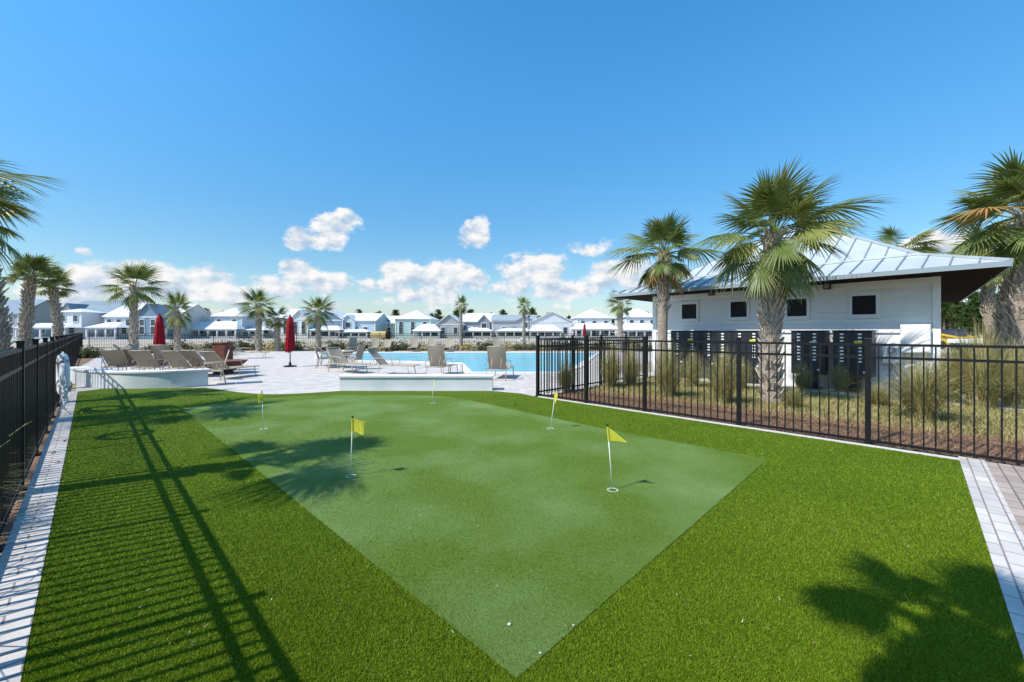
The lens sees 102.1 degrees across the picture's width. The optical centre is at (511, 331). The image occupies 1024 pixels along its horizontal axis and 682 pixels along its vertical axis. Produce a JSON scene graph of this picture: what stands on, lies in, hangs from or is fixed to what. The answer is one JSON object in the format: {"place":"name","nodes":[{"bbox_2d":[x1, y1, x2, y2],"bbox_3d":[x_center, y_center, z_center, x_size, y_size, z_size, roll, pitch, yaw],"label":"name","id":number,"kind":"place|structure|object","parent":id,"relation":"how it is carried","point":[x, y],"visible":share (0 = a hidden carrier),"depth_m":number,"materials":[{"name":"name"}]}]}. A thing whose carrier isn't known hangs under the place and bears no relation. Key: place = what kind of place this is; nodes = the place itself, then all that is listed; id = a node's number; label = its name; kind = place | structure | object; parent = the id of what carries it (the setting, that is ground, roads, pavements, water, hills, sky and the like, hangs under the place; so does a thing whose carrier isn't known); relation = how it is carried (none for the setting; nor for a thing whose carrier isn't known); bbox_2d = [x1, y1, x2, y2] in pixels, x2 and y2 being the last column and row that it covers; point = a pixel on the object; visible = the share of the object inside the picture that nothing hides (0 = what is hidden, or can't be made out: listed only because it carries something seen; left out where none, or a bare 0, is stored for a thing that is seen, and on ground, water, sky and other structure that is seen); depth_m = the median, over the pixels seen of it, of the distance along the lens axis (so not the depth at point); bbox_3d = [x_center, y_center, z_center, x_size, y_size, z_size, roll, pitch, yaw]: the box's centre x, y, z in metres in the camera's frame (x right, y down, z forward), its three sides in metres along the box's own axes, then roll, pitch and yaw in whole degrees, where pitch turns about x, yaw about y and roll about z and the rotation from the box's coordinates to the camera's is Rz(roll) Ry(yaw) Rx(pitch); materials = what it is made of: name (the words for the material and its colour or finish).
{"place":"outdoors","nodes":[
{"label":"outdoors","id":0,"kind":"place"},
{"bbox_2d":[241,309,303,337],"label":"house","id":1,"kind":"structure","parent":0,"point":[292,312],"depth_m":97.91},
{"bbox_2d":[394,310,441,337],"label":"house","id":2,"kind":"structure","parent":0,"point":[416,321],"depth_m":97.95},
{"bbox_2d":[462,313,494,337],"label":"house","id":3,"kind":"structure","parent":0,"point":[477,322],"depth_m":101.65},
{"bbox_2d":[12,336,982,338],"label":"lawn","id":4,"kind":"structure","parent":0,"point":[981,337],"depth_m":92.38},
{"bbox_2d":[4,300,60,337],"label":"house","id":5,"kind":"structure","parent":4,"relation":"on","point":[43,312],"depth_m":95.83,"materials":[{"name":"stone"}]},
{"bbox_2d":[164,304,211,338],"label":"house","id":6,"kind":"structure","parent":4,"relation":"on","point":[199,313],"depth_m":92.95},
{"bbox_2d":[191,307,262,338],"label":"house","id":7,"kind":"structure","parent":4,"relation":"on","point":[224,322],"depth_m":94.82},
{"bbox_2d":[292,310,313,337],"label":"house","id":8,"kind":"structure","parent":4,"relation":"on","point":[298,316],"depth_m":96.00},
{"bbox_2d":[309,310,346,337],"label":"house","id":9,"kind":"structure","parent":4,"relation":"on","point":[338,322],"depth_m":99.00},
{"bbox_2d":[334,313,387,337],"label":"house","id":10,"kind":"structure","parent":4,"relation":"on","point":[361,322],"depth_m":100.00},
{"bbox_2d":[435,314,464,337],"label":"house","id":11,"kind":"structure","parent":4,"relation":"on","point":[448,323],"depth_m":97.00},
{"bbox_2d":[491,315,536,337],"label":"house","id":12,"kind":"structure","parent":4,"relation":"on","point":[507,323],"depth_m":99.94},
{"bbox_2d":[528,311,572,337],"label":"house","id":13,"kind":"structure","parent":4,"relation":"on","point":[552,322],"depth_m":97.94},
{"bbox_2d":[10,332,1000,400],"bbox_3d":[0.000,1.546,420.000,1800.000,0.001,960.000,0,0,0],"label":"ground","id":14,"kind":"structure","parent":0,"point":[122,344],"depth_m":58.77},
{"bbox_2d":[0,399,61,556],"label":"bed","id":15,"kind":"object","parent":14,"relation":"on","point":[11,520],"depth_m":3.85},
{"bbox_2d":[0,183,34,351],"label":"palm tree","id":16,"kind":"object","parent":15,"relation":"on","point":[5,335],"visible":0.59,"depth_m":8.50,"materials":[{"name":"green plant"}]},
{"bbox_2d":[0,335,67,550],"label":"metal fence","id":17,"kind":"object","parent":15,"relation":"on","point":[28,392],"visible":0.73,"depth_m":4.00,"materials":[{"name":"metal"}]},
{"bbox_2d":[56,352,69,394],"bbox_3d":[-8.534,0.810,7.863,0.854,0.854,0.139,0,0,38],"label":"life ring","id":18,"kind":"object","parent":17,"relation":"hanging from","point":[62,365],"visible":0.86,"depth_m":7.68,"materials":[{"name":"plastic"}]},
{"bbox_2d":[0,160,68,280],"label":"palm tree","id":19,"kind":"object","parent":15,"relation":"on","point":[12,206],"visible":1,"depth_m":7.00,"materials":[{"name":"green plant"}]},
{"bbox_2d":[0,247,69,346],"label":"palm tree","id":20,"kind":"object","parent":15,"relation":"on","point":[40,264],"visible":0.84,"depth_m":10.72,"materials":[{"name":"green plant"}]},
{"bbox_2d":[35,265,78,339],"bbox_3d":[-14.844,-0.328,13.460,1.267,3.815,1.242,0,0,0],"label":"palm tree","id":21,"kind":"object","parent":15,"relation":"on","point":[56,314],"visible":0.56,"depth_m":13.35,"materials":[{"name":"green plant"}]},
{"bbox_2d":[0,391,77,681],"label":"kerb","id":22,"kind":"structure","parent":14,"relation":"on","point":[22,557],"depth_m":2.84,"materials":[{"name":"concrete"}]},
{"bbox_2d":[13,309,105,339],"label":"house","id":23,"kind":"structure","parent":14,"relation":"on","point":[76,321],"depth_m":82.00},
{"bbox_2d":[68,333,82,366],"bbox_3d":[-25.676,0.809,24.514,36.096,1.441,0.100,0,0,44],"label":"metal fence","id":24,"kind":"object","parent":14,"relation":"on","point":[75,342],"visible":0.68,"depth_m":17.79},
{"bbox_2d":[61,300,123,336],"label":"house","id":25,"kind":"structure","parent":14,"relation":"on","point":[95,305],"depth_m":88.82,"materials":[{"name":"metal"}]},
{"bbox_2d":[82,303,158,338],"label":"house","id":26,"kind":"structure","parent":14,"relation":"on","point":[116,321],"depth_m":83.87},
{"bbox_2d":[138,303,176,338],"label":"house","id":27,"kind":"structure","parent":14,"relation":"on","point":[148,314],"depth_m":84.00,"materials":[{"name":"stone"}]},
{"bbox_2d":[76,351,652,395],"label":"pool deck","id":28,"kind":"structure","parent":14,"relation":"on","point":[275,376],"depth_m":14.80,"materials":[{"name":"concrete"}]},
{"bbox_2d":[100,350,144,369],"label":"sun lounger","id":29,"kind":"object","parent":28,"relation":"on","point":[112,358],"visible":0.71,"depth_m":13.97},
{"bbox_2d":[94,260,174,348],"bbox_3d":[-22.781,-1.379,25.023,3.644,5.958,3.504,0,0,0],"label":"palm tree","id":30,"kind":"object","parent":28,"relation":"on","point":[131,301],"visible":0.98,"depth_m":24.81,"materials":[{"name":"green plant"}]},
{"bbox_2d":[70,366,209,388],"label":"seat wall","id":31,"kind":"structure","parent":28,"relation":"on","point":[87,376],"depth_m":11.21,"materials":[{"name":"paint"}]},
{"bbox_2d":[128,350,179,369],"bbox_3d":[-12.213,1.068,14.240,0.710,0.929,1.820,0,0,-10],"label":"sun lounger","id":32,"kind":"object","parent":28,"relation":"on","point":[144,359],"visible":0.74,"depth_m":13.59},
{"bbox_2d":[153,313,165,344],"bbox_3d":[-15.498,0.360,18.200,0.520,2.340,0.520,0,0,0],"label":"closed umbrella","id":33,"kind":"object","parent":28,"relation":"on","point":[159,334],"visible":0.62,"depth_m":18.09,"materials":[{"name":"red fabric"}]},
{"bbox_2d":[149,345,196,369],"bbox_3d":[-12.231,0.992,15.030,0.710,1.081,1.666,0,0,-4],"label":"sun lounger","id":34,"kind":"object","parent":28,"relation":"on","point":[156,349],"visible":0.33,"depth_m":14.37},
{"bbox_2d":[160,288,194,350],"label":"palm tree","id":35,"kind":"object","parent":28,"relation":"on","point":[177,322],"visible":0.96,"depth_m":29.90,"materials":[{"name":"green plant"}]},
{"bbox_2d":[159,351,213,373],"bbox_3d":[-10.946,1.068,14.055,0.710,0.929,1.820,0,0,-2],"label":"sun lounger","id":36,"kind":"object","parent":28,"relation":"on","point":[176,359],"visible":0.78,"depth_m":13.40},
{"bbox_2d":[179,350,233,373],"bbox_3d":[-10.582,1.068,14.450,0.710,0.929,1.820,0,0,6],"label":"sun lounger","id":37,"kind":"object","parent":28,"relation":"on","point":[189,355],"visible":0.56,"depth_m":13.77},
{"bbox_2d":[211,342,233,358],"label":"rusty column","id":38,"kind":"structure","parent":28,"relation":"on","point":[220,349],"depth_m":16.15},
{"bbox_2d":[199,351,259,379],"bbox_3d":[-9.348,1.068,13.740,0.710,0.929,1.820,0,0,10],"label":"sun lounger","id":39,"kind":"object","parent":28,"relation":"on","point":[211,356],"visible":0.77,"depth_m":13.14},
{"bbox_2d":[233,286,279,351],"bbox_3d":[-19.729,-0.975,31.986,3.399,5.127,3.270,0,0,-24],"label":"palm tree","id":40,"kind":"object","parent":28,"relation":"on","point":[257,313],"visible":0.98,"depth_m":31.84,"materials":[{"name":"green plant"}]},
{"bbox_2d":[283,315,296,366],"bbox_3d":[-9.703,0.385,18.100,0.520,2.290,0.520,0,0,0],"label":"closed umbrella","id":41,"kind":"object","parent":28,"relation":"on","point":[290,345],"visible":1,"depth_m":17.98,"materials":[{"name":"red fabric"}]},
{"bbox_2d":[298,294,339,351],"bbox_3d":[-14.844,-0.729,31.955,2.924,4.619,2.875,0,0,0],"label":"palm tree","id":42,"kind":"object","parent":28,"relation":"on","point":[317,314],"visible":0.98,"depth_m":31.81,"materials":[{"name":"green plant"}]},
{"bbox_2d":[326,347,369,373],"bbox_3d":[-6.219,1.068,15.641,1.820,0.929,0.710,0,0,32],"label":"sun lounger","id":43,"kind":"object","parent":28,"relation":"on","point":[337,355],"visible":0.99,"depth_m":15.88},
{"bbox_2d":[366,348,419,373],"bbox_3d":[-4.274,1.068,14.853,1.820,0.929,0.710,0,0,8],"label":"sun lounger","id":44,"kind":"object","parent":28,"relation":"on","point":[376,356],"visible":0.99,"depth_m":14.93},
{"bbox_2d":[338,374,493,389],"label":"seat wall","id":45,"kind":"structure","parent":28,"relation":"on","point":[414,381],"depth_m":10.75,"materials":[{"name":"paint"}]},
{"bbox_2d":[425,345,457,373],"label":"sun lounger","id":46,"kind":"object","parent":28,"relation":"on","point":[436,355],"visible":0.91,"depth_m":14.11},
{"bbox_2d":[314,352,598,372],"bbox_3d":[-3.874,1.540,22.688,20.678,0.080,15.046,0,0,0],"label":"pool coping","id":47,"kind":"object","parent":28,"relation":"on","point":[466,369],"visible":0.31,"depth_m":21.19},
{"bbox_2d":[485,346,514,380],"bbox_3d":[-0.375,0.992,13.716,0.710,1.081,1.666,0,0,10],"label":"sun lounger","id":48,"kind":"object","parent":28,"relation":"on","point":[497,359],"visible":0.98,"depth_m":13.11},
{"bbox_2d":[535,334,648,395],"bbox_3d":[2.560,0.809,11.780,0.100,1.441,5.629,0,0,44],"label":"metal fence","id":49,"kind":"object","parent":28,"relation":"on","point":[597,343],"visible":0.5,"depth_m":10.99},
{"bbox_2d":[605,290,633,351],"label":"palm tree","id":50,"kind":"object","parent":28,"relation":"on","point":[618,309],"visible":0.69,"depth_m":30.85,"materials":[{"name":"green plant"}]},
{"bbox_2d":[89,333,652,348],"bbox_3d":[-9.950,0.809,36.900,55.600,1.441,0.100,0,0,0],"label":"metal fence","id":51,"kind":"object","parent":14,"relation":"on","point":[348,335],"visible":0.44,"depth_m":36.89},
{"bbox_2d":[139,349,635,350],"bbox_3d":[-9.500,1.534,34.500,49.000,0.001,4.000,0,0,0],"label":"bed","id":52,"kind":"object","parent":14,"relation":"on","point":[404,350],"visible":0.17,"depth_m":33.62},
{"bbox_2d":[261,307,290,350],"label":"palm tree","id":53,"kind":"object","parent":52,"relation":"on","point":[277,325],"visible":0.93,"depth_m":32.34,"materials":[{"name":"green plant"}]},
{"bbox_2d":[453,294,468,349],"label":"palm tree","id":54,"kind":"object","parent":52,"relation":"on","point":[460,307],"visible":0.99,"depth_m":34.41,"materials":[{"name":"green plant"}]},
{"bbox_2d":[516,295,531,346],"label":"palm tree","id":55,"kind":"object","parent":52,"relation":"on","point":[523,311],"visible":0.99,"depth_m":35.91,"materials":[{"name":"green plant"}]},
{"bbox_2d":[363,353,594,353],"bbox_3d":[-3.866,2.135,22.730,20.103,1.190,14.541,0,0,0],"label":"pool basin","id":56,"kind":"object","parent":14,"relation":"in","point":[467,353],"depth_m":30.00,"materials":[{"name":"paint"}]},
{"bbox_2d":[322,354,591,371],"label":"pool water","id":57,"kind":"structure","parent":56,"relation":"in","point":[519,362],"depth_m":23.75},
{"bbox_2d":[20,387,1023,681],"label":"turf","id":58,"kind":"structure","parent":14,"relation":"on","point":[984,665],"depth_m":2.50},
{"bbox_2d":[181,395,765,676],"bbox_3d":[-1.738,1.512,6.701,9.346,0.001,4.579,0,0,44],"label":"putting green","id":59,"kind":"object","parent":58,"relation":"on","point":[370,417],"visible":1,"depth_m":3.96,"materials":[{"name":"plant"}]},
{"bbox_2d":[346,416,364,477],"bbox_3d":[-1.645,1.201,4.310,0.190,0.641,0.101,0,0,22],"label":"putting flag","id":60,"kind":"object","parent":59,"relation":"on","point":[357,425],"visible":1,"depth_m":4.32,"materials":[{"name":"fabric"}]},
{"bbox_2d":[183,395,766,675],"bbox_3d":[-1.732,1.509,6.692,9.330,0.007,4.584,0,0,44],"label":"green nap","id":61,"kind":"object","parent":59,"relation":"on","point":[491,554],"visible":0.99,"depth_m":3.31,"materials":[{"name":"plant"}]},
{"bbox_2d":[538,396,958,459],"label":"kerb","id":62,"kind":"structure","parent":14,"relation":"on","point":[907,451],"depth_m":6.20,"materials":[{"name":"concrete"}]},
{"bbox_2d":[543,379,1023,465],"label":"bed","id":63,"kind":"object","parent":14,"relation":"on","point":[899,447],"visible":0.13,"depth_m":6.29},
{"bbox_2d":[550,355,580,391],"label":"grass clump","id":64,"kind":"object","parent":63,"relation":"on","point":[568,379],"visible":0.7,"depth_m":10.49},
{"bbox_2d":[589,341,641,386],"bbox_3d":[2.725,0.847,11.212,2.007,1.366,2.004,0,0,-26],"label":"grass clump","id":65,"kind":"object","parent":63,"relation":"on","point":[611,370],"visible":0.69,"depth_m":11.07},
{"bbox_2d":[620,347,649,385],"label":"grass clump","id":66,"kind":"object","parent":63,"relation":"on","point":[631,369],"visible":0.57,"depth_m":11.48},
{"bbox_2d":[600,208,726,376],"bbox_3d":[4.712,-1.085,13.004,4.114,5.330,2.642,0,0,0],"label":"palm tree","id":67,"kind":"object","parent":63,"relation":"on","point":[664,272],"visible":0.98,"depth_m":12.84,"materials":[{"name":"green plant"}]},
{"bbox_2d":[622,335,706,396],"bbox_3d":[3.650,0.792,9.655,2.154,1.476,2.205,0,0,42],"label":"grass clump","id":68,"kind":"object","parent":63,"relation":"on","point":[658,375],"visible":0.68,"depth_m":9.46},
{"bbox_2d":[683,344,764,404],"bbox_3d":[4.482,0.839,8.732,1.941,1.383,1.944,0,0,35],"label":"grass clump","id":69,"kind":"object","parent":63,"relation":"on","point":[721,383],"visible":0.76,"depth_m":8.58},
{"bbox_2d":[535,335,1023,463],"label":"metal fence","id":70,"kind":"object","parent":63,"relation":"on","point":[868,357],"visible":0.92,"depth_m":6.26,"materials":[{"name":"metal"}]},
{"bbox_2d":[545,386,1023,465],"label":"pine straw","id":71,"kind":"object","parent":63,"relation":"on","point":[917,438],"visible":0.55,"depth_m":6.61,"materials":[{"name":"plant"}]},
{"bbox_2d":[610,225,1013,393],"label":"clubhouse","id":72,"kind":"structure","parent":14,"relation":"on","point":[885,290],"depth_m":11.05},
{"bbox_2d":[676,301,702,324],"bbox_3d":[6.116,-0.644,14.279,0.040,0.802,0.958,0,0,-40],"label":"window","id":73,"kind":"structure","parent":72,"relation":"in","point":[689,310],"depth_m":14.27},
{"bbox_2d":[724,298,754,323],"bbox_3d":[7.143,-0.651,13.035,0.040,0.785,0.923,0,0,-40],"label":"window","id":74,"kind":"structure","parent":72,"relation":"in","point":[736,307],"depth_m":13.02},
{"bbox_2d":[783,295,815,322],"bbox_3d":[8.140,-0.635,11.826,0.040,0.789,0.921,0,0,-40],"label":"window","id":75,"kind":"structure","parent":72,"relation":"in","point":[799,311],"depth_m":11.80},
{"bbox_2d":[842,291,887,322],"bbox_3d":[9.083,-0.635,10.683,0.040,0.786,0.918,0,0,-40],"label":"window","id":76,"kind":"structure","parent":72,"relation":"in","point":[861,304],"depth_m":10.67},
{"bbox_2d":[882,343,902,392],"bbox_3d":[9.361,0.895,10.185,0.240,1.230,0.360,0,0,-40],"label":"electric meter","id":77,"kind":"object","parent":72,"relation":"attached to","point":[894,351],"visible":0.71,"depth_m":10.17,"materials":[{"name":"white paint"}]},
{"bbox_2d":[900,324,931,353],"bbox_3d":[9.619,0.170,9.865,0.230,0.680,0.520,0,0,-40],"label":"utility cabinet","id":78,"kind":"object","parent":72,"relation":"attached to","point":[916,334],"visible":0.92,"depth_m":9.78,"materials":[{"name":"metal"}]},
{"bbox_2d":[621,371,1019,406],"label":"building walk","id":79,"kind":"structure","parent":14,"relation":"on","point":[824,388],"depth_m":11.30,"materials":[{"name":"concrete"}]},
{"bbox_2d":[671,331,701,377],"bbox_3d":[5.900,0.748,13.800,0.500,1.565,1.086,0,0,-40],"label":"cluster mailbox","id":80,"kind":"object","parent":79,"relation":"on","point":[686,335],"visible":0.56,"depth_m":13.60,"materials":[{"name":"black"}]},
{"bbox_2d":[671,333,698,364],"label":"mail doors","id":81,"kind":"structure","parent":80,"relation":"in","point":[695,336],"depth_m":13.62,"materials":[{"name":"black"}]},
{"bbox_2d":[702,330,732,379],"bbox_3d":[6.539,0.748,13.025,0.500,1.565,0.956,0,0,-40],"label":"cluster mailbox","id":82,"kind":"object","parent":79,"relation":"on","point":[719,335],"visible":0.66,"depth_m":12.90,"materials":[{"name":"black"}]},
{"bbox_2d":[702,333,729,366],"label":"mail doors","id":83,"kind":"structure","parent":82,"relation":"in","point":[706,336],"depth_m":12.92,"materials":[{"name":"black"}]},
{"bbox_2d":[732,330,760,383],"bbox_3d":[7.113,0.748,12.330,0.500,1.565,0.883,0,0,-40],"label":"cluster mailbox","id":84,"kind":"object","parent":79,"relation":"on","point":[749,335],"visible":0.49,"depth_m":12.16,"materials":[{"name":"black"}]},
{"bbox_2d":[733,333,760,368],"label":"mail doors","id":85,"kind":"structure","parent":84,"relation":"in","point":[744,338],"depth_m":12.14,"materials":[{"name":"black"}]},
{"bbox_2d":[790,330,830,389],"bbox_3d":[8.059,0.748,11.183,0.500,1.565,0.797,0,0,-40],"label":"cluster mailbox","id":86,"kind":"object","parent":79,"relation":"on","point":[815,336],"visible":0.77,"depth_m":10.98,"materials":[{"name":"black"}]},
{"bbox_2d":[791,333,822,372],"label":"mail doors","id":87,"kind":"structure","parent":86,"relation":"in","point":[797,337],"depth_m":11.00,"materials":[{"name":"black"}]},
{"bbox_2d":[820,361,863,392],"bbox_3d":[8.210,1.106,10.372,1.646,0.848,1.651,0,0,31],"label":"grass clump","id":88,"kind":"object","parent":79,"relation":"on","point":[842,382],"visible":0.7,"depth_m":10.31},
{"bbox_2d":[832,330,876,393],"bbox_3d":[8.650,0.748,10.466,0.500,1.565,0.801,0,0,-40],"label":"cluster mailbox","id":89,"kind":"object","parent":79,"relation":"on","point":[849,336],"visible":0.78,"depth_m":10.32,"materials":[{"name":"black"}]},
{"bbox_2d":[833,333,869,375],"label":"mail doors","id":90,"kind":"structure","parent":89,"relation":"in","point":[837,335],"depth_m":10.34,"materials":[{"name":"black"}]},
{"bbox_2d":[877,342,965,402],"bbox_3d":[9.361,0.867,8.955,2.256,1.325,2.310,0,0,-17],"label":"grass clump","id":91,"kind":"object","parent":79,"relation":"on","point":[954,381],"visible":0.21,"depth_m":8.77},
{"bbox_2d":[990,333,1023,405],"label":"grass clump","id":92,"kind":"object","parent":79,"relation":"on","point":[1009,399],"visible":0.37,"depth_m":8.51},
{"bbox_2d":[871,224,948,253],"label":"palm tree","id":93,"kind":"object","parent":14,"relation":"on","point":[890,233],"visible":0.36,"depth_m":24.00,"materials":[{"name":"green plant"}]},
{"bbox_2d":[941,329,981,348],"bbox_3d":[38.598,0.650,35.530,1.600,1.750,2.860,0,0,0],"label":"skid loader","id":94,"kind":"object","parent":14,"relation":"on","point":[947,332],"visible":0.39,"depth_m":35.66,"materials":[{"name":"yellow"}]},
{"bbox_2d":[957,306,978,334],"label":"pine tree","id":95,"kind":"object","parent":14,"relation":"on","point":[965,319],"visible":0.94,"depth_m":49.86,"materials":[{"name":"green plant"}]},
{"bbox_2d":[956,292,981,335],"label":"pine tree","id":96,"kind":"object","parent":14,"relation":"on","point":[973,298],"visible":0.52,"depth_m":50.44,"materials":[{"name":"green plant"}]},
{"bbox_2d":[939,223,1007,366],"bbox_3d":[15.877,-1.045,13.744,2.444,5.251,2.833,0,0,41],"label":"palm tree","id":97,"kind":"object","parent":14,"relation":"on","point":[988,301],"visible":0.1,"depth_m":13.73,"materials":[{"name":"green plant"}]},
{"bbox_2d":[925,146,1023,364],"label":"palm tree","id":98,"kind":"object","parent":14,"relation":"on","point":[1007,185],"visible":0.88,"depth_m":9.33,"materials":[{"name":"green plant"}]},
{"bbox_2d":[955,220,1010,370],"bbox_3d":[14.179,-0.823,11.526,2.787,4.805,2.613,0,0,0],"label":"palm tree","id":99,"kind":"object","parent":14,"relation":"on","point":[998,318],"visible":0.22,"depth_m":11.48,"materials":[{"name":"green plant"}]},
{"bbox_2d":[958,456,1023,656],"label":"kerb","id":100,"kind":"structure","parent":14,"relation":"on","point":[1002,533],"depth_m":3.06,"materials":[{"name":"concrete"}]},
{"bbox_2d":[0,0,1023,324],"label":"sky","id":101,"kind":"structure","parent":0,"point":[406,156],"materials":[{"name":"blue"}]},
{"bbox_2d":[570,309,617,337],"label":"house","id":102,"kind":"structure","parent":0,"point":[595,321],"depth_m":95.87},
{"bbox_2d":[613,308,652,337],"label":"house","id":103,"kind":"structure","parent":0,"point":[636,320],"depth_m":95.90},
{"bbox_2d":[589,376,1023,440],"bbox_3d":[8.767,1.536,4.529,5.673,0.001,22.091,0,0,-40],"label":"dry lawn","id":104,"kind":"structure","parent":0,"point":[864,412],"depth_m":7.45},
{"bbox_2d":[677,346,706,387],"bbox_3d":[4.839,0.945,11.198,1.761,1.170,1.755,0,0,-30],"label":"grass clump","id":105,"kind":"object","parent":104,"relation":"on","point":[694,379],"visible":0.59,"depth_m":11.09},
{"bbox_2d":[681,155,898,403],"bbox_3d":[5.770,-0.967,8.908,4.313,5.094,2.868,0,0,0],"label":"palm tree","id":106,"kind":"object","parent":104,"relation":"on","point":[775,271],"visible":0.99,"depth_m":8.65,"materials":[{"name":"green plant"}]},
{"bbox_2d":[773,384,812,407],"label":"grass clump","id":107,"kind":"object","parent":104,"relation":"on","point":[789,401],"visible":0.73,"depth_m":8.15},
{"bbox_2d":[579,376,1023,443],"bbox_3d":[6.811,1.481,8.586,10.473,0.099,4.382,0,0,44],"label":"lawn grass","id":108,"kind":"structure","parent":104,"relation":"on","point":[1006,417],"depth_m":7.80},
{"bbox_2d":[786,358,836,389],"bbox_3d":[7.429,1.096,10.643,1.477,0.867,1.512,0,0,12],"label":"grass clump","id":109,"kind":"object","parent":104,"relation":"on","point":[806,379],"visible":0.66,"depth_m":10.53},
{"bbox_2d":[856,379,897,405],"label":"grass clump","id":110,"kind":"object","parent":104,"relation":"on","point":[874,398],"visible":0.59,"depth_m":8.32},
{"bbox_2d":[832,349,1018,421],"bbox_3d":[7.000,0.878,7.050,2.592,1.303,2.750,0,0,37],"label":"grass clump","id":111,"kind":"object","parent":104,"relation":"on","point":[918,394],"visible":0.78,"depth_m":6.96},
{"bbox_2d":[891,319,1023,409],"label":"grass clump","id":112,"kind":"object","parent":104,"relation":"on","point":[981,376],"visible":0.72,"depth_m":8.03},
{"bbox_2d":[985,460,1023,534],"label":"paved path","id":113,"kind":"structure","parent":0,"point":[1009,479],"depth_m":4.14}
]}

